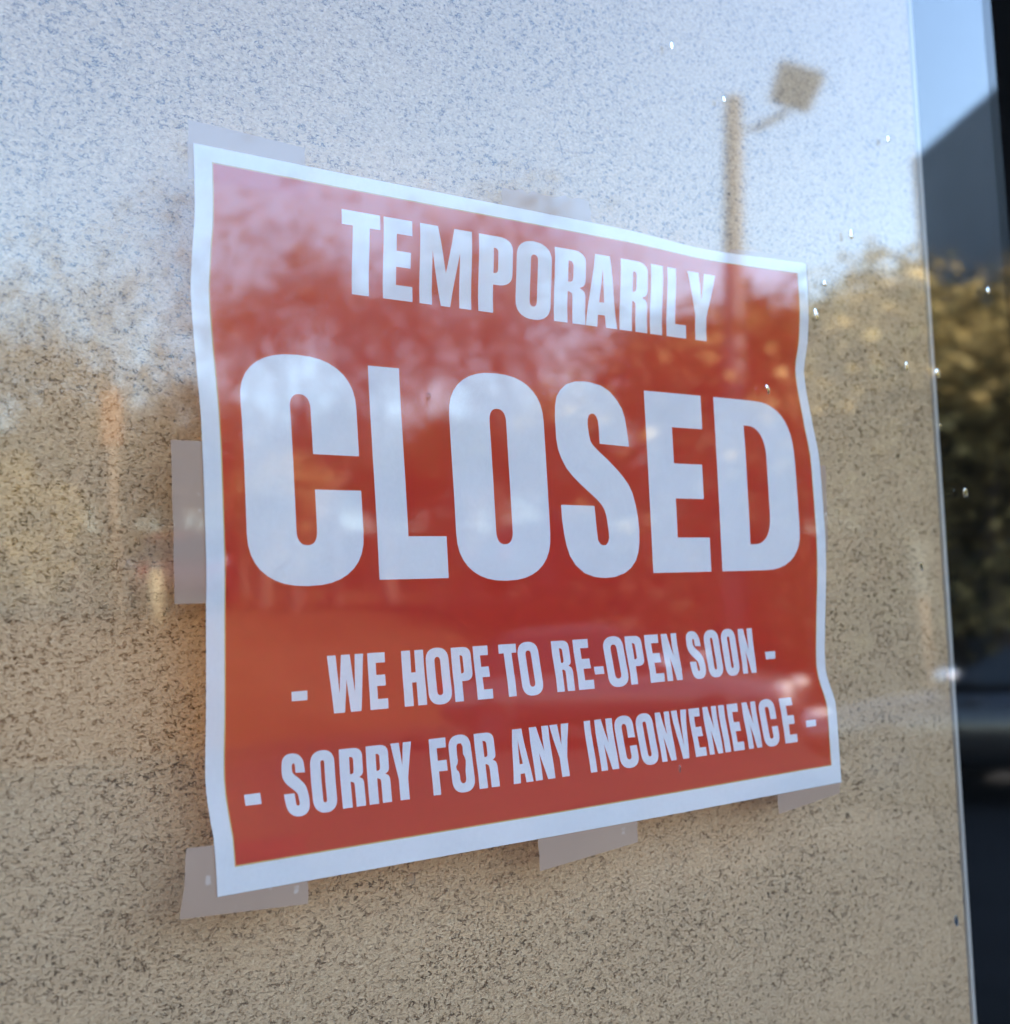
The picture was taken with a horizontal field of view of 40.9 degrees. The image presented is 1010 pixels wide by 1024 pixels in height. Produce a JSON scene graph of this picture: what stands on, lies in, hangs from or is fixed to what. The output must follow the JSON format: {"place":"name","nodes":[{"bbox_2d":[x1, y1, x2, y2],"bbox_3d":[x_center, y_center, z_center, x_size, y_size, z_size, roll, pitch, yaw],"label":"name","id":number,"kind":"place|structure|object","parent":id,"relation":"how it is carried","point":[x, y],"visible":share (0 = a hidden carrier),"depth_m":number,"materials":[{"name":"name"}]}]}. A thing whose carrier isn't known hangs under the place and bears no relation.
{"place":"outdoors","nodes":[
{"label":"outdoors","id":0,"kind":"place"},
{"bbox_3d":[-1.817,-0.274,4.358,30.400,4.800,10.520,1,-6,-39],"label":"shop building","id":1,"kind":"object","parent":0,"visible":0},
{"bbox_2d":[912,0,1009,1023],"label":"shop window","id":2,"kind":"structure","parent":1,"relation":"attached to","point":[962,54],"depth_m":0.71,"materials":[{"name":"clear glass"}]},
{"bbox_2d":[0,0,976,1023],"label":"window pane","id":3,"kind":"structure","parent":2,"relation":"attached to","point":[846,903],"depth_m":0.48,"materials":[{"name":"clear glass"}]},
{"bbox_2d":[171,440,205,603],"bbox_3d":[-0.086,0.003,0.387,0.020,0.046,0.001,1,-6,-39],"label":"tape strip","id":4,"kind":"object","parent":3,"relation":"attached to","point":[189,549],"visible":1,"depth_m":0.38,"materials":[{"name":"clear plastic"}]},
{"bbox_2d":[180,845,308,919],"bbox_3d":[-0.074,0.104,0.384,0.041,0.021,0.001,1,-6,-39],"label":"tape strip","id":5,"kind":"object","parent":3,"relation":"attached to","point":[200,898],"visible":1,"depth_m":0.38,"materials":[{"name":"clear plastic"}]},
{"bbox_2d":[187,119,305,178],"bbox_3d":[-0.077,-0.105,0.406,0.040,0.018,0.001,1,-6,-39],"label":"tape strip","id":6,"kind":"object","parent":3,"relation":"attached to","point":[200,133],"visible":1,"depth_m":0.40,"materials":[{"name":"clear plastic"}]},
{"bbox_2d":[191,143,840,896],"bbox_3d":[0.022,0.002,0.475,0.279,0.216,0.007,1,-6,-39],"label":"paper sign","id":7,"kind":"object","parent":3,"relation":"attached to","point":[547,559],"visible":1,"depth_m":0.45,"materials":[{"name":"red paper"}]},
{"bbox_2d":[501,188,591,222],"bbox_3d":[0.016,-0.106,0.482,0.043,0.017,0.001,1,-6,-39],"label":"tape strip","id":8,"kind":"object","parent":7,"relation":"attached to","point":[573,208],"visible":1,"depth_m":0.48,"materials":[{"name":"clear plastic"}]},
{"bbox_2d":[538,821,637,870],"bbox_3d":[0.029,0.110,0.464,0.046,0.019,0.001,1,-6,-39],"label":"tape strip","id":9,"kind":"object","parent":7,"relation":"attached to","point":[555,851],"visible":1,"depth_m":0.46,"materials":[{"name":"clear plastic"}]},
{"bbox_2d":[730,249,808,294],"bbox_3d":[0.110,-0.099,0.559,0.044,0.015,0.004,1,-6,-39],"label":"tape strip","id":10,"kind":"object","parent":7,"relation":"attached to","point":[768,255],"visible":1,"depth_m":0.56,"materials":[{"name":"clear plastic"}]},
{"bbox_2d":[778,783,839,813],"bbox_3d":[0.122,0.110,0.540,0.041,0.016,0.001,1,-6,-39],"label":"tape strip","id":11,"kind":"object","parent":7,"relation":"attached to","point":[787,801],"visible":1,"depth_m":0.54,"materials":[{"name":"clear plastic"}]},
{"bbox_2d":[820,465,827,550],"bbox_3d":[0.130,-0.002,0.560,0.013,0.036,0.001,1,-6,-39],"label":"tape strip","id":12,"kind":"object","parent":7,"relation":"attached to","point":[823,474],"visible":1,"depth_m":0.56,"materials":[{"name":"clear plastic"}]},
{"bbox_2d":[765,385,769,393],"bbox_3d":[0.104,-0.049,0.536,0.003,0.004,0.001,1,-6,-39],"label":"raindrop","id":13,"kind":"object","parent":2,"relation":"attached to","point":[767,388],"visible":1,"depth_m":0.54,"materials":[{"name":"clear liquid"}]},
{"bbox_2d":[814,308,818,319],"bbox_3d":[0.129,-0.082,0.560,0.003,0.005,0.001,1,-6,-39],"label":"raindrop","id":14,"kind":"object","parent":2,"relation":"attached to","point":[816,314],"visible":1,"depth_m":0.56,"materials":[{"name":"clear liquid"}]},
{"bbox_2d":[849,229,852,238],"bbox_3d":[0.148,-0.119,0.580,0.003,0.005,0.001,1,-6,-39],"label":"raindrop","id":15,"kind":"object","parent":2,"relation":"attached to","point":[851,234],"visible":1,"depth_m":0.58,"materials":[{"name":"clear liquid"}]},
{"bbox_2d":[935,369,939,377],"bbox_3d":[0.195,-0.063,0.611,0.004,0.004,0.001,1,-6,-39],"label":"raindrop","id":16,"kind":"object","parent":2,"relation":"attached to","point":[937,374],"visible":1,"depth_m":0.61,"materials":[{"name":"clear liquid"}]},
{"bbox_2d":[953,915,957,925],"bbox_3d":[0.194,0.176,0.582,0.004,0.005,0.001,1,-6,-39],"label":"raindrop","id":17,"kind":"object","parent":2,"relation":"attached to","point":[955,919],"visible":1,"depth_m":0.58,"materials":[{"name":"clear liquid"}]},
{"bbox_2d":[963,488,967,496],"bbox_3d":[0.210,-0.009,0.617,0.004,0.004,0.001,1,-6,-39],"label":"raindrop","id":18,"kind":"object","parent":2,"relation":"attached to","point":[965,493],"visible":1,"depth_m":0.62,"materials":[{"name":"clear liquid"}]}
]}

